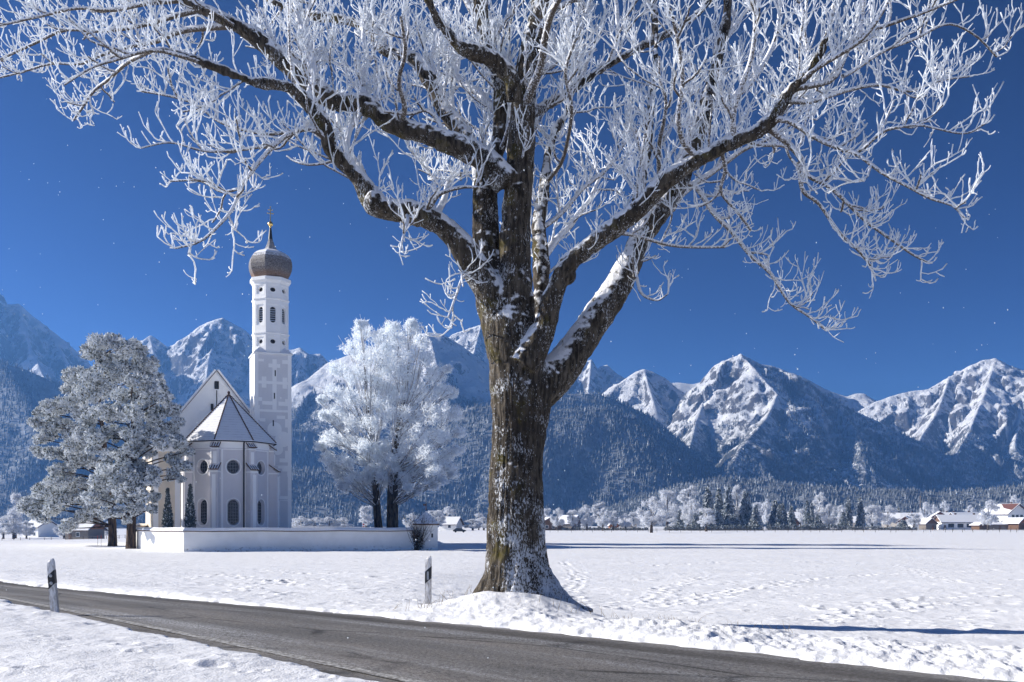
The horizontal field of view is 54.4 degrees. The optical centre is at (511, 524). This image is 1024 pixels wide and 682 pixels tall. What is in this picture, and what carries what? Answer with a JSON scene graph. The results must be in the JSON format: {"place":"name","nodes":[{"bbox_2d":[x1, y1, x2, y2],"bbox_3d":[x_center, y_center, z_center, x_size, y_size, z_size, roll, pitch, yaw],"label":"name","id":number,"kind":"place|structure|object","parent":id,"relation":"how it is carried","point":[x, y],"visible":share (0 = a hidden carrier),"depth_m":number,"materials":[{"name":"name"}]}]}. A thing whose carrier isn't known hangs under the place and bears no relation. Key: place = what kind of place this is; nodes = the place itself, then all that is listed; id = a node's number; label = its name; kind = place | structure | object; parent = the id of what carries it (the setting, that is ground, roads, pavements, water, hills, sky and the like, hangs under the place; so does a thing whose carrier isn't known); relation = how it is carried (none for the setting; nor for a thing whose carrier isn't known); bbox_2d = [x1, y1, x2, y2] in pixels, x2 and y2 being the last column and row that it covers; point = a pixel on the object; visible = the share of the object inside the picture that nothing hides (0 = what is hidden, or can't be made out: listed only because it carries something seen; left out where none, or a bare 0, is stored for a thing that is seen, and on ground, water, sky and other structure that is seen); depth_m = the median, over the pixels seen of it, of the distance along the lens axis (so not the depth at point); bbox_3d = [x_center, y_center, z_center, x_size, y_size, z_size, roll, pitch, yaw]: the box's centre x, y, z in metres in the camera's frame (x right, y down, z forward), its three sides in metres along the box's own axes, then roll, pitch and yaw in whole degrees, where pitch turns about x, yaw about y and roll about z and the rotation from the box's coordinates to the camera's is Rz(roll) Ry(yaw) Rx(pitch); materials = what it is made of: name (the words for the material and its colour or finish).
{"place":"outdoors","nodes":[
{"label":"outdoors","id":0,"kind":"place"},
{"bbox_2d":[0,294,93,386],"bbox_3d":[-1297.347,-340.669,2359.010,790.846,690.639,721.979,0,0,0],"label":"mountain","id":1,"kind":"structure","parent":0,"point":[30,341],"depth_m":2525.26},
{"bbox_2d":[0,362,384,492],"bbox_3d":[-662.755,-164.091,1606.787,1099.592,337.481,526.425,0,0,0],"label":"mountain","id":2,"kind":"structure","parent":0,"point":[48,391],"depth_m":1635.27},
{"bbox_2d":[104,318,328,420],"bbox_3d":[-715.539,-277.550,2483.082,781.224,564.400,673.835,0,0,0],"label":"mountain","id":3,"kind":"structure","parent":0,"point":[192,361],"depth_m":2607.26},
{"bbox_2d":[0,469,486,527],"bbox_3d":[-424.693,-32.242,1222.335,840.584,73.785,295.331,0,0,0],"label":"trees","id":4,"kind":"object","parent":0,"point":[296,494],"depth_m":1170.02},
{"bbox_2d":[292,333,490,452],"bbox_3d":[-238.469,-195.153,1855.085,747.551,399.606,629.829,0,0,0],"label":"mountain","id":5,"kind":"structure","parent":0,"point":[470,372],"depth_m":1955.31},
{"bbox_2d":[449,325,488,364],"bbox_3d":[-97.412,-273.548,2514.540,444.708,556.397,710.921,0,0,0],"label":"mountain","id":6,"kind":"structure","parent":0,"point":[475,346],"depth_m":2699.35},
{"bbox_2d":[0,581,1016,681],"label":"road","id":7,"kind":"structure","parent":0,"point":[435,651],"depth_m":13.23,"materials":[{"name":"asphalt"}]},
{"bbox_2d":[0,596,424,681],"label":"road edge line","id":8,"kind":"object","parent":7,"relation":"on","point":[385,675],"visible":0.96,"depth_m":13.42,"materials":[{"name":"white paint"}]},
{"bbox_2d":[13,0,1007,637],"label":"ice crystals","id":9,"kind":"object","parent":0,"point":[527,270],"visible":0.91,"depth_m":14.27,"materials":[{"name":"white"}]},
{"bbox_2d":[0,526,1023,681],"bbox_3d":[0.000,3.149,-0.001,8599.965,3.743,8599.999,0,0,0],"label":"snowy ground","id":10,"kind":"structure","parent":0,"point":[936,603],"depth_m":27.07,"materials":[{"name":"snow"}]},
{"bbox_2d":[0,512,28,538],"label":"frosted tree","id":11,"kind":"object","parent":10,"relation":"on","point":[13,528],"visible":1,"depth_m":328.51,"materials":[{"name":"white plant"}]},
{"bbox_2d":[7,492,22,537],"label":"frosted tree","id":12,"kind":"object","parent":10,"relation":"on","point":[14,497],"visible":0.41,"depth_m":344.23,"materials":[{"name":"white plant"}]},
{"bbox_2d":[18,520,34,538],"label":"frosted tree","id":13,"kind":"object","parent":10,"relation":"on","point":[29,532],"visible":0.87,"depth_m":334.76,"materials":[{"name":"white plant"}]},
{"bbox_2d":[23,520,58,536],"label":"house","id":14,"kind":"structure","parent":10,"relation":"on","point":[43,530],"depth_m":378.85,"materials":[{"name":"white tile"}]},
{"bbox_2d":[47,558,59,612],"bbox_3d":[-8.585,1.298,18.630,0.128,1.320,0.131,-5,0,-6],"label":"delineator post","id":15,"kind":"object","parent":10,"relation":"on","point":[52,586],"visible":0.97,"depth_m":18.59,"materials":[{"name":"white plastic"}]},
{"bbox_2d":[65,522,107,538],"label":"house","id":16,"kind":"structure","parent":10,"relation":"on","point":[87,533],"depth_m":308.52,"materials":[{"name":"brown"}]},
{"bbox_2d":[15,332,166,545],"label":"pine tree","id":17,"kind":"object","parent":10,"relation":"on","point":[57,490],"visible":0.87,"depth_m":120.08,"materials":[{"name":"grey plant"}]},
{"bbox_2d":[71,373,194,548],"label":"pine tree","id":18,"kind":"object","parent":10,"relation":"on","point":[145,399],"visible":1,"depth_m":106.47,"materials":[{"name":"grey plant"}]},
{"bbox_2d":[161,488,173,527],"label":"columnar evergreen","id":19,"kind":"object","parent":10,"relation":"on","point":[167,520],"visible":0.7,"depth_m":103.72,"materials":[{"name":"green plant"}]},
{"bbox_2d":[184,483,196,527],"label":"columnar evergreen","id":20,"kind":"object","parent":10,"relation":"on","point":[190,517],"visible":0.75,"depth_m":104.26,"materials":[{"name":"green plant"}]},
{"bbox_2d":[142,206,292,527],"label":"church","id":21,"kind":"structure","parent":10,"relation":"on","point":[237,453],"depth_m":118.28,"materials":[{"name":"white"}]},
{"bbox_2d":[196,459,208,474],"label":"window","id":22,"kind":"structure","parent":21,"relation":"in","point":[204,466],"depth_m":111.18,"materials":[{"name":"white"}]},
{"bbox_2d":[197,498,207,526],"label":"window","id":23,"kind":"structure","parent":21,"relation":"in","point":[204,505],"depth_m":111.18,"materials":[{"name":"white"}]},
{"bbox_2d":[225,459,241,474],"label":"window","id":24,"kind":"structure","parent":21,"relation":"in","point":[232,466],"depth_m":111.10,"materials":[{"name":"white"}]},
{"bbox_2d":[226,498,240,526],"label":"window","id":25,"kind":"structure","parent":21,"relation":"in","point":[232,505],"depth_m":111.12,"materials":[{"name":"white"}]},
{"bbox_2d":[258,498,264,525],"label":"window","id":26,"kind":"structure","parent":21,"relation":"in","point":[259,504],"depth_m":113.62,"materials":[{"name":"white"}]},
{"bbox_2d":[136,527,412,551],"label":"churchyard wall","id":27,"kind":"structure","parent":10,"relation":"on","point":[180,539],"depth_m":99.66,"materials":[{"name":"white"}]},
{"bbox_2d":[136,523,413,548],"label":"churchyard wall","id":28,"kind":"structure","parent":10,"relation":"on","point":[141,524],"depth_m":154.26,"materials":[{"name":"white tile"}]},
{"bbox_2d":[292,516,311,525],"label":"frosted tree","id":29,"kind":"object","parent":10,"relation":"on","point":[299,519],"visible":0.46,"depth_m":418.70,"materials":[{"name":"white plant"}]},
{"bbox_2d":[303,517,323,525],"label":"frosted tree","id":30,"kind":"object","parent":10,"relation":"on","point":[316,520],"visible":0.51,"depth_m":418.16,"materials":[{"name":"white plant"}]},
{"bbox_2d":[321,516,337,526],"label":"frosted tree","id":31,"kind":"object","parent":10,"relation":"on","point":[327,519],"visible":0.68,"depth_m":419.07,"materials":[{"name":"white plant"}]},
{"bbox_2d":[332,517,353,526],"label":"frosted tree","id":32,"kind":"object","parent":10,"relation":"on","point":[344,523],"visible":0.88,"depth_m":418.93,"materials":[{"name":"white plant"}]},
{"bbox_2d":[311,317,402,527],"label":"linden tree","id":33,"kind":"object","parent":10,"relation":"on","point":[373,472],"visible":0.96,"depth_m":136.99,"materials":[{"name":"white plant"}]},
{"bbox_2d":[359,505,373,526],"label":"frosted tree","id":34,"kind":"object","parent":10,"relation":"on","point":[366,517],"visible":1,"depth_m":438.68,"materials":[{"name":"white plant"}]},
{"bbox_2d":[402,513,417,526],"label":"frosted tree","id":35,"kind":"object","parent":10,"relation":"on","point":[410,516],"visible":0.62,"depth_m":418.48,"materials":[{"name":"white plant"}]},
{"bbox_2d":[400,512,434,549],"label":"bare shrub","id":36,"kind":"object","parent":10,"relation":"on","point":[418,543],"visible":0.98,"depth_m":101.46,"materials":[{"name":"brown plant"}]},
{"bbox_2d":[377,316,466,527],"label":"linden tree","id":37,"kind":"object","parent":10,"relation":"on","point":[401,477],"visible":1,"depth_m":135.12,"materials":[{"name":"white plant"}]},
{"bbox_2d":[413,504,438,549],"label":"wall turret","id":38,"kind":"object","parent":10,"relation":"on","point":[432,544],"depth_m":102.03,"materials":[{"name":"white"}]},
{"bbox_2d":[425,556,431,603],"bbox_3d":[-1.736,1.324,20.602,0.128,1.340,0.130,1,0,4],"label":"delineator post","id":39,"kind":"object","parent":10,"relation":"on","point":[428,576],"visible":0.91,"depth_m":20.56,"materials":[{"name":"white plastic"}]},
{"bbox_2d":[428,510,446,525],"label":"frosted tree","id":40,"kind":"object","parent":10,"relation":"on","point":[437,513],"visible":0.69,"depth_m":418.44,"materials":[{"name":"white plant"}]},
{"bbox_2d":[440,506,456,516],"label":"frosted tree","id":41,"kind":"object","parent":10,"relation":"on","point":[449,510],"visible":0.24,"depth_m":448.97,"materials":[{"name":"white plant"}]},
{"bbox_2d":[439,517,464,530],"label":"house","id":42,"kind":"structure","parent":10,"relation":"on","point":[452,523],"depth_m":428.53,"materials":[{"name":"white tile"}]},
{"bbox_2d":[464,519,483,529],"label":"frosted tree","id":43,"kind":"object","parent":10,"relation":"on","point":[472,526],"visible":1,"depth_m":429.38,"materials":[{"name":"white plant"}]},
{"bbox_2d":[0,0,1023,612],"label":"frosted tree","id":44,"kind":"object","parent":10,"relation":"on","point":[532,380],"visible":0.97,"depth_m":19.58,"materials":[{"name":"white plant"}]},
{"bbox_2d":[0,360,1023,525],"bbox_3d":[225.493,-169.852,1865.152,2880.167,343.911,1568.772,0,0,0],"label":"mountain forest","id":45,"kind":"object","parent":10,"relation":"on","point":[678,444],"visible":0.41,"depth_m":1470.40,"materials":[{"name":"plant"}]},
{"bbox_2d":[545,517,561,529],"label":"house","id":46,"kind":"structure","parent":10,"relation":"on","point":[549,525],"depth_m":440.01,"materials":[{"name":"brown tile"}]},
{"bbox_2d":[549,507,564,529],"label":"frosted tree","id":47,"kind":"object","parent":10,"relation":"on","point":[556,521],"visible":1,"depth_m":433.68,"materials":[{"name":"white plant"}]},
{"bbox_2d":[558,513,580,528],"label":"house","id":48,"kind":"structure","parent":10,"relation":"on","point":[566,523],"depth_m":499.98,"materials":[{"name":"white"}]},
{"bbox_2d":[566,509,579,528],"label":"frosted tree","id":49,"kind":"object","parent":10,"relation":"on","point":[572,519],"visible":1,"depth_m":434.48,"materials":[{"name":"white plant"}]},
{"bbox_2d":[578,504,594,528],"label":"frosted tree","id":50,"kind":"object","parent":10,"relation":"on","point":[586,520],"visible":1,"depth_m":434.34,"materials":[{"name":"white plant"}]},
{"bbox_2d":[590,502,606,527],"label":"frosted tree","id":51,"kind":"object","parent":10,"relation":"on","point":[595,509],"visible":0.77,"depth_m":454.14,"materials":[{"name":"white plant"}]},
{"bbox_2d":[595,508,611,530],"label":"frosted tree","id":52,"kind":"object","parent":10,"relation":"on","point":[603,521],"visible":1,"depth_m":419.38,"materials":[{"name":"white plant"}]},
{"bbox_2d":[562,527,647,529],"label":"hedge","id":53,"kind":"object","parent":10,"relation":"on","point":[563,528],"visible":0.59,"depth_m":439.73,"materials":[{"name":"brown"}]},
{"bbox_2d":[607,511,618,528],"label":"frosted tree","id":54,"kind":"object","parent":10,"relation":"on","point":[614,518],"visible":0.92,"depth_m":433.97,"materials":[{"name":"white plant"}]},
{"bbox_2d":[619,513,631,528],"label":"frosted tree","id":55,"kind":"object","parent":10,"relation":"on","point":[625,524],"visible":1,"depth_m":434.08,"materials":[{"name":"white plant"}]},
{"bbox_2d":[628,512,639,526],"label":"frosted tree","id":56,"kind":"object","parent":10,"relation":"on","point":[632,519],"visible":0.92,"depth_m":444.38,"materials":[{"name":"white plant"}]},
{"bbox_2d":[635,497,665,532],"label":"frosted tree","id":57,"kind":"object","parent":10,"relation":"on","point":[649,519],"visible":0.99,"depth_m":311.37,"materials":[{"name":"white plant"}]},
{"bbox_2d":[572,527,750,530],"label":"field fence","id":58,"kind":"object","parent":10,"relation":"on","point":[689,529],"visible":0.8,"depth_m":414.98,"materials":[{"name":"brown wood"}]},
{"bbox_2d":[656,489,678,526],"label":"frosted tree","id":59,"kind":"object","parent":10,"relation":"on","point":[671,509],"visible":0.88,"depth_m":468.84,"materials":[{"name":"white plant"}]},
{"bbox_2d":[675,509,683,528],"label":"spruce tree","id":60,"kind":"object","parent":10,"relation":"on","point":[679,522],"visible":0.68,"depth_m":444.37,"materials":[{"name":"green plant"}]},
{"bbox_2d":[676,485,699,527],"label":"frosted tree","id":61,"kind":"object","parent":10,"relation":"on","point":[684,497],"visible":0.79,"depth_m":498.69,"materials":[{"name":"white plant"}]},
{"bbox_2d":[680,498,703,524],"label":"frosted tree","id":62,"kind":"object","parent":10,"relation":"on","point":[690,513],"visible":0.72,"depth_m":439.07,"materials":[{"name":"white plant"}]},
{"bbox_2d":[697,507,716,531],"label":"frosted tree","id":63,"kind":"object","parent":10,"relation":"on","point":[708,517],"visible":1,"depth_m":365.21,"materials":[{"name":"white plant"}]},
{"bbox_2d":[699,486,714,528],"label":"spruce tree","id":64,"kind":"object","parent":10,"relation":"on","point":[707,501],"visible":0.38,"depth_m":449.14,"materials":[{"name":"green plant"}]},
{"bbox_2d":[664,524,763,530],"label":"hedge","id":65,"kind":"object","parent":10,"relation":"on","point":[696,526],"visible":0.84,"depth_m":424.73,"materials":[{"name":"brown"}]},
{"bbox_2d":[714,488,723,513],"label":"spruce tree","id":66,"kind":"object","parent":10,"relation":"on","point":[718,505],"visible":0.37,"depth_m":473.97,"materials":[{"name":"grey plant"}]},
{"bbox_2d":[711,511,726,528],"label":"spruce tree","id":67,"kind":"object","parent":10,"relation":"on","point":[719,519],"visible":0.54,"depth_m":438.84,"materials":[{"name":"green plant"}]},
{"bbox_2d":[721,486,736,524],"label":"spruce tree","id":68,"kind":"object","parent":10,"relation":"on","point":[729,508],"visible":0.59,"depth_m":468.83,"materials":[{"name":"grey plant"}]},
{"bbox_2d":[728,514,743,528],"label":"spruce tree","id":69,"kind":"object","parent":10,"relation":"on","point":[734,519],"visible":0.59,"depth_m":438.84,"materials":[{"name":"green plant"}]},
{"bbox_2d":[731,485,743,518],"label":"frosted tree","id":70,"kind":"object","parent":10,"relation":"on","point":[735,491],"visible":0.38,"depth_m":479.85,"materials":[{"name":"white plant"}]},
{"bbox_2d":[738,488,752,526],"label":"spruce tree","id":71,"kind":"object","parent":10,"relation":"on","point":[745,511],"visible":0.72,"depth_m":468.58,"materials":[{"name":"grey plant"}]},
{"bbox_2d":[749,504,761,529],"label":"spruce tree","id":72,"kind":"object","parent":10,"relation":"on","point":[755,519],"visible":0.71,"depth_m":458.96,"materials":[{"name":"grey plant"}]},
{"bbox_2d":[761,499,771,524],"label":"frosted tree","id":73,"kind":"object","parent":10,"relation":"on","point":[766,515],"visible":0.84,"depth_m":519.37,"materials":[{"name":"white plant"}]},
{"bbox_2d":[766,500,777,529],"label":"spruce tree","id":74,"kind":"object","parent":10,"relation":"on","point":[772,519],"visible":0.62,"depth_m":469.09,"materials":[{"name":"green plant"}]},
{"bbox_2d":[774,503,786,527],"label":"spruce tree","id":75,"kind":"object","parent":10,"relation":"on","point":[780,518],"visible":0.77,"depth_m":463.97,"materials":[{"name":"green plant"}]},
{"bbox_2d":[788,505,796,528],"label":"spruce tree","id":76,"kind":"object","parent":10,"relation":"on","point":[792,518],"visible":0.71,"depth_m":509.10,"materials":[{"name":"grey plant"}]},
{"bbox_2d":[766,523,841,529],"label":"hedge","id":77,"kind":"object","parent":10,"relation":"on","point":[822,527],"visible":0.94,"depth_m":439.81,"materials":[{"name":"grey"}]},
{"bbox_2d":[802,500,811,528],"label":"spruce tree","id":78,"kind":"object","parent":10,"relation":"on","point":[806,520],"visible":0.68,"depth_m":499.23,"materials":[{"name":"grey plant"}]},
{"bbox_2d":[812,492,828,516],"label":"frosted tree","id":79,"kind":"object","parent":10,"relation":"on","point":[819,501],"visible":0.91,"depth_m":518.71,"materials":[{"name":"white plant"}]},
{"bbox_2d":[820,504,838,525],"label":"frosted tree","id":80,"kind":"object","parent":10,"relation":"on","point":[829,520],"visible":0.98,"depth_m":499.04,"materials":[{"name":"white plant"}]},
{"bbox_2d":[838,512,848,529],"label":"spruce tree","id":81,"kind":"object","parent":10,"relation":"on","point":[843,521],"visible":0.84,"depth_m":478.94,"materials":[{"name":"grey plant"}]},
{"bbox_2d":[845,495,852,527],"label":"spruce tree","id":82,"kind":"object","parent":10,"relation":"on","point":[848,511],"visible":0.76,"depth_m":489.19,"materials":[{"name":"grey plant"}]},
{"bbox_2d":[854,495,865,528],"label":"spruce tree","id":83,"kind":"object","parent":10,"relation":"on","point":[860,521],"visible":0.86,"depth_m":489.14,"materials":[{"name":"grey plant"}]},
{"bbox_2d":[864,504,883,525],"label":"frosted tree","id":84,"kind":"object","parent":10,"relation":"on","point":[875,518],"visible":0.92,"depth_m":498.74,"materials":[{"name":"white plant"}]},
{"bbox_2d":[847,525,917,529],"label":"hedge","id":85,"kind":"object","parent":10,"relation":"on","point":[883,528],"visible":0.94,"depth_m":451.85,"materials":[{"name":"grey"}]},
{"bbox_2d":[880,505,898,526],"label":"frosted tree","id":86,"kind":"object","parent":10,"relation":"on","point":[888,520],"visible":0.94,"depth_m":518.08,"materials":[{"name":"white plant"}]},
{"bbox_2d":[882,513,900,528],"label":"house","id":87,"kind":"structure","parent":10,"relation":"on","point":[897,516],"depth_m":597.57,"materials":[{"name":"white tile"}]},
{"bbox_2d":[906,513,920,527],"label":"frosted tree","id":88,"kind":"object","parent":10,"relation":"on","point":[914,521],"visible":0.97,"depth_m":468.60,"materials":[{"name":"white plant"}]},
{"bbox_2d":[919,502,932,517],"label":"frosted tree","id":89,"kind":"object","parent":10,"relation":"on","point":[926,506],"visible":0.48,"depth_m":637.96,"materials":[{"name":"white plant"}]},
{"bbox_2d":[918,518,938,529],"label":"house","id":90,"kind":"structure","parent":10,"relation":"on","point":[928,523],"depth_m":498.24,"materials":[{"name":"brown"}]},
{"bbox_2d":[934,513,982,529],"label":"house","id":91,"kind":"structure","parent":10,"relation":"on","point":[954,522],"depth_m":500.38,"materials":[{"name":"white tile"}]},
{"bbox_2d":[969,522,989,529],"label":"house","id":92,"kind":"structure","parent":10,"relation":"on","point":[976,525],"depth_m":478.34,"materials":[{"name":"brown"}]},
{"bbox_2d":[976,499,999,529],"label":"frosted tree","id":93,"kind":"object","parent":10,"relation":"on","point":[988,518],"visible":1,"depth_m":453.25,"materials":[{"name":"white plant"}]},
{"bbox_2d":[989,522,1007,529],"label":"house","id":94,"kind":"structure","parent":10,"relation":"on","point":[998,526],"depth_m":484.32,"materials":[{"name":"brown"}]},
{"bbox_2d":[978,502,1023,521],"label":"house","id":95,"kind":"structure","parent":10,"relation":"on","point":[1010,510],"depth_m":520.45,"materials":[{"name":"white tile"}]},
{"bbox_2d":[1002,517,1023,529],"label":"house","id":96,"kind":"structure","parent":10,"relation":"on","point":[1013,523],"depth_m":480.57,"materials":[{"name":"brown"}]},
{"bbox_2d":[0,0,1023,400],"label":"sky","id":97,"kind":"structure","parent":0,"point":[86,273],"materials":[{"name":"blue"}]},
{"bbox_2d":[400,405,706,525],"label":"mountain","id":98,"kind":"structure","parent":0,"point":[601,484],"depth_m":1454.04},
{"bbox_2d":[393,586,792,632],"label":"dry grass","id":99,"kind":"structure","parent":0,"point":[553,606],"depth_m":18.55,"materials":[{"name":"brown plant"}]},
{"bbox_2d":[565,360,625,393],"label":"mountain","id":100,"kind":"structure","parent":0,"point":[592,378],"depth_m":2649.30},
{"bbox_2d":[552,394,715,472],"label":"mountain","id":101,"kind":"structure","parent":0,"point":[586,405],"depth_m":1831.57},
{"bbox_2d":[602,369,684,427],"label":"mountain","id":102,"kind":"structure","parent":0,"point":[657,397],"depth_m":2301.40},
{"bbox_2d":[672,383,698,392],"bbox_3d":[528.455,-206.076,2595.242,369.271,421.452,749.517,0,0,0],"label":"mountain","id":103,"kind":"structure","parent":0,"point":[683,387],"depth_m":2829.79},
{"bbox_2d":[592,479,1023,526],"bbox_3d":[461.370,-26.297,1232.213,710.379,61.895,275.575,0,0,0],"label":"trees","id":104,"kind":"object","parent":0,"point":[940,497],"depth_m":1216.94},
{"bbox_2d":[667,354,991,491],"bbox_3d":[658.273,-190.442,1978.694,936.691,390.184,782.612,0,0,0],"label":"mountain","id":105,"kind":"structure","parent":0,"point":[732,388],"depth_m":2034.98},
{"bbox_2d":[791,373,875,411],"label":"mountain","id":106,"kind":"structure","parent":0,"point":[857,402],"depth_m":2774.65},
{"bbox_2d":[858,358,1023,488],"bbox_3d":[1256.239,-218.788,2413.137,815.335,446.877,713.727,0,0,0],"label":"mountain","id":107,"kind":"structure","parent":0,"point":[943,412],"depth_m":2479.13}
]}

